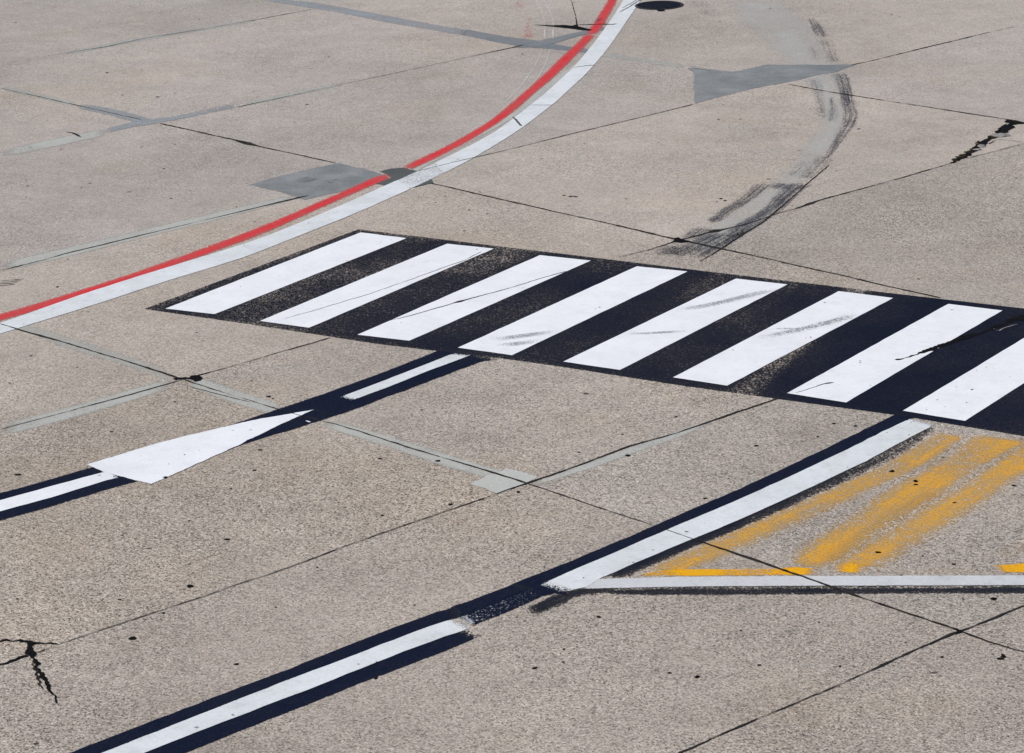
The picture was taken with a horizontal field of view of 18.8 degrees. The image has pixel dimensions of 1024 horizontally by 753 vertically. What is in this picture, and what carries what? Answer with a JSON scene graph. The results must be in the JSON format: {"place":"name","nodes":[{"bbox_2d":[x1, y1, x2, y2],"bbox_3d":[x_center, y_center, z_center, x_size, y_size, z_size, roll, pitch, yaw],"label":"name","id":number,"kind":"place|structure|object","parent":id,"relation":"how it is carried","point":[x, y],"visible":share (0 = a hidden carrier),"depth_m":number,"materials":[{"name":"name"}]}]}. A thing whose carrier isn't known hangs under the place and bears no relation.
{"place":"outdoors","nodes":[
{"label":"outdoors","id":0,"kind":"place"},
{"bbox_2d":[0,349,497,519],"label":"arrow line background","id":1,"kind":"structure","parent":0,"point":[335,402],"depth_m":29.68,"materials":[{"name":"black paint"}]},
{"bbox_2d":[70,415,933,752],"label":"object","id":2,"kind":"structure","parent":0,"point":[500,601],"depth_m":24.33,"materials":[{"name":"black paint"}]},
{"bbox_2d":[0,0,1023,752],"bbox_3d":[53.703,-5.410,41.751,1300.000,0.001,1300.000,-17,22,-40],"label":"ground","id":3,"kind":"structure","parent":0,"point":[668,164],"depth_m":29.82,"materials":[{"name":"concrete"}]},
{"bbox_2d":[0,639,57,702],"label":"broken joint","id":4,"kind":"object","parent":3,"relation":"on","point":[30,651],"visible":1,"depth_m":23.78,"materials":[{"name":"black concrete"}]},
{"bbox_2d":[0,472,115,510],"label":"line dash","id":5,"kind":"object","parent":3,"relation":"on","point":[39,494],"visible":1,"depth_m":27.61,"materials":[{"name":"white paint"}]},
{"bbox_2d":[79,104,234,131],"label":"tar smear","id":6,"kind":"object","parent":3,"relation":"on","point":[135,122],"visible":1,"depth_m":42.77},
{"bbox_2d":[12,9,309,62],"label":"slab joint","id":7,"kind":"object","parent":3,"relation":"on","point":[147,37],"visible":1,"depth_m":48.55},
{"bbox_2d":[88,410,310,483],"bbox_3d":[-2.705,0.619,28.759,2.465,0.001,0.912,-17,22,-40],"label":"painted arrow","id":8,"kind":"object","parent":3,"relation":"on","point":[153,463],"visible":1,"depth_m":28.55,"materials":[{"name":"white paint"}]},
{"bbox_2d":[2,45,521,154],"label":"slab joint","id":9,"kind":"object","parent":3,"relation":"on","point":[70,139],"visible":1,"depth_m":41.67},
{"bbox_2d":[103,620,465,752],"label":"line dash","id":10,"kind":"object","parent":3,"relation":"on","point":[257,700],"visible":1,"depth_m":23.06,"materials":[{"name":"white paint"}]},
{"bbox_2d":[166,232,404,313],"bbox_3d":[-2.481,-1.169,34.574,0.648,0.001,3.634,9,20,32],"label":"crossing stripe","id":11,"kind":"object","parent":3,"relation":"on","point":[258,284],"visible":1,"depth_m":34.51,"materials":[{"name":"white paint"}]},
{"bbox_2d":[0,0,615,319],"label":"curved line","id":12,"kind":"object","parent":3,"relation":"on","point":[556,67],"visible":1,"depth_m":38.09,"materials":[{"name":"red paint"}]},
{"bbox_2d":[250,163,386,199],"bbox_3d":[-2.385,-2.455,38.767,1.550,0.002,1.276,-17,22,-40],"label":"repair patch","id":13,"kind":"object","parent":3,"relation":"on","point":[324,180],"visible":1,"depth_m":38.78,"materials":[{"name":"grey concrete"}]},
{"bbox_2d":[0,0,639,332],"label":"curved line","id":14,"kind":"object","parent":3,"relation":"on","point":[594,53],"visible":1,"depth_m":37.27,"materials":[{"name":"white paint"}]},
{"bbox_2d":[261,244,492,327],"bbox_3d":[-1.436,-1.023,33.972,0.634,0.001,3.594,9,20,32],"label":"crossing stripe","id":15,"kind":"object","parent":3,"relation":"on","point":[430,261],"visible":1,"depth_m":33.87,"materials":[{"name":"white paint"}]},
{"bbox_2d":[291,251,481,316],"bbox_3d":[-1.332,-1.009,33.906,0.125,0.001,3.278,12,22,38],"label":"pavement crack","id":16,"kind":"object","parent":15,"relation":"on","point":[392,285],"visible":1,"depth_m":33.83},
{"bbox_2d":[376,168,432,186],"bbox_3d":[-1.427,-2.484,38.751,0.702,0.001,1.130,-8,18,-20],"label":"repair patch","id":17,"kind":"object","parent":3,"relation":"on","point":[396,174],"visible":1,"depth_m":38.90,"materials":[{"name":"grey concrete"}]},
{"bbox_2d":[344,354,468,398],"bbox_3d":[-1.046,-0.009,30.614,0.193,0.001,1.833,11,22,37],"label":"line dash","id":18,"kind":"object","parent":3,"relation":"on","point":[391,381],"visible":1,"depth_m":30.59,"materials":[{"name":"white paint"}]},
{"bbox_2d":[59,398,776,643],"bbox_3d":[-0.487,1.150,26.764,8.368,0.005,0.213,-17,22,-40],"label":"slab joint","id":19,"kind":"object","parent":3,"relation":"on","point":[656,441],"visible":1,"depth_m":27.91,"materials":[{"name":"grey concrete"}]},
{"bbox_2d":[269,0,587,52],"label":"tar smear","id":20,"kind":"object","parent":3,"relation":"on","point":[492,37],"visible":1,"depth_m":48.54},
{"bbox_2d":[2,87,940,297],"bbox_3d":[-1.539,-2.547,38.966,0.297,0.005,17.881,-17,22,-40],"label":"slab joint","id":21,"kind":"object","parent":3,"relation":"on","point":[62,101],"visible":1,"depth_m":38.23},
{"bbox_2d":[358,255,590,340],"bbox_3d":[-0.361,-0.866,33.331,0.649,0.001,3.592,9,20,32],"label":"crossing stripe","id":22,"kind":"object","parent":3,"relation":"on","point":[411,327],"visible":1,"depth_m":33.27,"materials":[{"name":"white paint"}]},
{"bbox_2d":[388,271,564,320],"bbox_3d":[-0.345,-0.872,33.340,2.626,0.001,0.058,-17,22,-40],"label":"pavement crack","id":23,"kind":"object","parent":22,"relation":"on","point":[474,297],"visible":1,"depth_m":33.21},
{"bbox_2d":[1,163,949,434],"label":"slab joint","id":24,"kind":"object","parent":3,"relation":"on","point":[73,411],"visible":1,"depth_m":30.05,"materials":[{"name":"grey concrete"}]},
{"bbox_2d":[471,468,536,493],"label":"mortar square","id":25,"kind":"structure","parent":3,"relation":"on","point":[496,483],"depth_m":27.46,"materials":[{"name":"grey concrete"}]},
{"bbox_2d":[3,25,1017,270],"bbox_3d":[1.121,-3.362,41.310,19.253,0.005,0.441,-17,22,-40],"label":"slab joint","id":26,"kind":"object","parent":3,"relation":"on","point":[74,250],"visible":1,"depth_m":36.54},
{"bbox_2d":[0,323,1023,651],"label":"slab joint","id":27,"kind":"object","parent":3,"relation":"on","point":[244,399],"visible":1,"depth_m":29.02,"materials":[{"name":"grey concrete"}]},
{"bbox_2d":[173,375,201,380],"bbox_3d":[-3.217,0.025,30.752,0.274,0.001,0.216,-8,18,-19],"label":"tar plug","id":28,"kind":"object","parent":27,"relation":"on","point":[195,377],"visible":1,"depth_m":30.79,"materials":[{"name":"black asphalt"}]},
{"bbox_2d":[413,6,619,170],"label":"undercoat","id":29,"kind":"object","parent":3,"relation":"on","point":[538,94],"visible":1,"depth_m":42.55,"materials":[{"name":"beige paint"}]},
{"bbox_2d":[501,50,541,105],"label":"thin arc","id":30,"kind":"object","parent":3,"relation":"on","point":[520,86],"visible":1,"depth_m":43.80,"materials":[{"name":"white paint"}]},
{"bbox_2d":[516,27,603,47],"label":"tar smear","id":31,"kind":"object","parent":3,"relation":"on","point":[548,41],"visible":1,"depth_m":47.15},
{"bbox_2d":[534,1,591,30],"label":"tar crack","id":32,"kind":"object","parent":3,"relation":"on","point":[576,26],"visible":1,"depth_m":48.17,"materials":[{"name":"black concrete"}]},
{"bbox_2d":[458,266,686,354],"bbox_3d":[0.692,-0.725,32.745,0.644,0.001,3.584,9,20,32],"label":"crossing stripe","id":33,"kind":"object","parent":3,"relation":"on","point":[566,313],"visible":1,"depth_m":32.65,"materials":[{"name":"white paint"}]},
{"bbox_2d":[503,332,541,338],"bbox_3d":[0.139,-0.424,31.823,0.773,0.001,0.212,-7,18,-16],"label":"tyre scuff","id":34,"kind":"object","parent":33,"relation":"on","point":[523,335],"visible":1,"depth_m":31.82,"materials":[{"name":"rubber"}]},
{"bbox_2d":[635,1,683,10],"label":"manhole cover","id":35,"kind":"object","parent":3,"relation":"on","point":[658,5],"visible":1,"depth_m":49.60,"materials":[{"name":"metal"}]},
{"bbox_2d":[563,279,786,369],"bbox_3d":[1.758,-0.570,32.109,0.655,0.001,3.532,9,20,32],"label":"crossing stripe","id":36,"kind":"object","parent":3,"relation":"on","point":[626,348],"visible":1,"depth_m":31.98,"materials":[{"name":"white paint"}]},
{"bbox_2d":[692,291,766,307],"bbox_3d":[2.322,-0.817,32.848,1.391,0.001,0.261,-12,19,-29],"label":"tyre scuff","id":37,"kind":"object","parent":36,"relation":"on","point":[730,298],"visible":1,"depth_m":32.85,"materials":[{"name":"rubber"}]},
{"bbox_2d":[674,237,690,241],"bbox_3d":[1.910,-1.555,35.303,0.146,0.001,0.252,-12,20,-29],"label":"tar plug","id":38,"kind":"object","parent":3,"relation":"on","point":[677,239],"visible":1,"depth_m":35.30,"materials":[{"name":"black concrete"}]},
{"bbox_2d":[646,566,817,575],"bbox_3d":[1.712,1.589,25.075,1.574,0.001,0.222,-1,17,3],"label":"yellow mark","id":39,"kind":"object","parent":3,"relation":"on","point":[711,572],"visible":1,"depth_m":25.08,"materials":[{"name":"paint"}]},
{"bbox_2d":[542,419,935,590],"bbox_3d":[2.097,1.071,26.708,0.388,0.001,5.355,12,22,39],"label":"broad line","id":40,"kind":"object","parent":3,"relation":"on","point":[798,482],"visible":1,"depth_m":26.52,"materials":[{"name":"white paint"}]},
{"bbox_2d":[660,20,855,255],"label":"tyre track","id":41,"kind":"structure","parent":3,"relation":"on","point":[777,198],"depth_m":36.63,"materials":[{"name":"rubber"}]},
{"bbox_2d":[700,165,828,260],"bbox_3d":[3.082,-1.959,36.487,0.128,0.001,4.844,5,18,22],"label":"fine crack","id":42,"kind":"object","parent":3,"relation":"on","point":[764,220],"visible":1,"depth_m":35.94,"materials":[{"name":"black"}]},
{"bbox_2d":[699,2,843,247],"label":"worn film","id":43,"kind":"object","parent":3,"relation":"on","point":[784,34],"visible":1,"depth_m":42.65,"materials":[{"name":"grey rubber"}]},
{"bbox_2d":[688,64,855,102],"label":"repair patch","id":44,"kind":"object","parent":3,"relation":"on","point":[724,83],"visible":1,"depth_m":43.98,"materials":[{"name":"grey concrete"}]},
{"bbox_2d":[674,291,891,384],"bbox_3d":[2.803,-0.412,31.469,0.642,0.001,3.510,9,20,32],"label":"crossing stripe","id":45,"kind":"object","parent":3,"relation":"on","point":[742,359],"visible":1,"depth_m":31.38,"materials":[{"name":"white paint"}]},
{"bbox_2d":[773,316,847,334],"bbox_3d":[3.049,-0.514,31.770,1.452,0.001,0.295,-13,20,-32],"label":"tyre scuff","id":46,"kind":"object","parent":45,"relation":"on","point":[814,326],"visible":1,"depth_m":31.79,"materials":[{"name":"rubber"}]},
{"bbox_2d":[581,585,1023,595],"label":"cross line backing","id":47,"kind":"object","parent":3,"relation":"on","point":[808,590],"visible":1,"depth_m":24.62,"materials":[{"name":"black paint"}]},
{"bbox_2d":[584,575,1023,588],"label":"cross line","id":48,"kind":"object","parent":3,"relation":"on","point":[869,580],"visible":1,"depth_m":24.81,"materials":[{"name":"white paint"}]},
{"bbox_2d":[645,433,963,576],"bbox_3d":[2.631,1.077,26.639,0.620,0.001,4.592,12,22,39],"label":"yellow mark","id":49,"kind":"object","parent":3,"relation":"on","point":[785,516],"visible":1,"depth_m":26.49,"materials":[{"name":"paint"}]},
{"bbox_2d":[602,53,1020,121],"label":"slab joint","id":50,"kind":"object","parent":3,"relation":"on","point":[620,57],"visible":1,"depth_m":45.13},
{"bbox_2d":[833,562,866,572],"bbox_3d":[2.756,1.550,25.079,0.384,0.001,0.277,-3,17,-3],"label":"yellow mark","id":51,"kind":"object","parent":3,"relation":"on","point":[852,568],"visible":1,"depth_m":25.08,"materials":[{"name":"paint"}]},
{"bbox_2d":[678,605,1023,752],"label":"slab joint","id":52,"kind":"object","parent":3,"relation":"on","point":[945,636],"visible":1,"depth_m":23.06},
{"bbox_2d":[821,493,934,561],"bbox_3d":[3.074,1.261,25.984,0.284,0.001,2.180,9,20,32],"label":"yellow mark","id":53,"kind":"object","parent":3,"relation":"on","point":[899,512],"visible":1,"depth_m":25.96,"materials":[{"name":"paint"}]},
{"bbox_2d":[788,304,1001,401],"bbox_3d":[3.873,-0.262,30.851,0.638,0.001,3.537,9,20,32],"label":"crossing stripe","id":54,"kind":"object","parent":3,"relation":"on","point":[851,378],"visible":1,"depth_m":30.73,"materials":[{"name":"white paint"}]},
{"bbox_2d":[895,315,1023,359],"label":"broken edge","id":55,"kind":"object","parent":54,"relation":"on","point":[1009,320],"visible":1,"depth_m":31.25,"materials":[{"name":"black concrete"}]},
{"bbox_2d":[791,435,1022,567],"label":"yellow mark","id":56,"kind":"object","parent":3,"relation":"on","point":[822,550],"visible":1,"depth_m":26.71,"materials":[{"name":"paint"}]},
{"bbox_2d":[834,446,1023,568],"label":"yellow mark","id":57,"kind":"object","parent":3,"relation":"on","point":[866,556],"visible":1,"depth_m":26.26,"materials":[{"name":"paint"}]},
{"bbox_2d":[903,338,1023,420],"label":"crossing stripe","id":58,"kind":"object","parent":3,"relation":"on","point":[989,381],"visible":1,"depth_m":29.55,"materials":[{"name":"white paint"}]},
{"bbox_2d":[950,119,1023,162],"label":"broken joint","id":59,"kind":"object","parent":3,"relation":"on","point":[1004,128],"visible":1,"depth_m":39.62,"materials":[{"name":"black concrete"}]},
{"bbox_2d":[991,133,1010,136],"bbox_3d":[6.301,-3.120,39.857,0.266,0.034,0.183,-2,17,0],"label":"concrete chip","id":60,"kind":"object","parent":3,"relation":"on","point":[1001,135],"visible":1,"depth_m":39.82,"materials":[{"name":"grey concrete"}]},
{"bbox_2d":[994,563,1023,572],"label":"yellow mark","id":61,"kind":"object","parent":3,"relation":"on","point":[1017,567],"visible":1,"depth_m":24.94,"materials":[{"name":"paint"}]},
{"bbox_2d":[145,229,1023,435],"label":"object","id":62,"kind":"structure","parent":0,"point":[898,392],"depth_m":32.03,"materials":[{"name":"black paint"}]}
]}

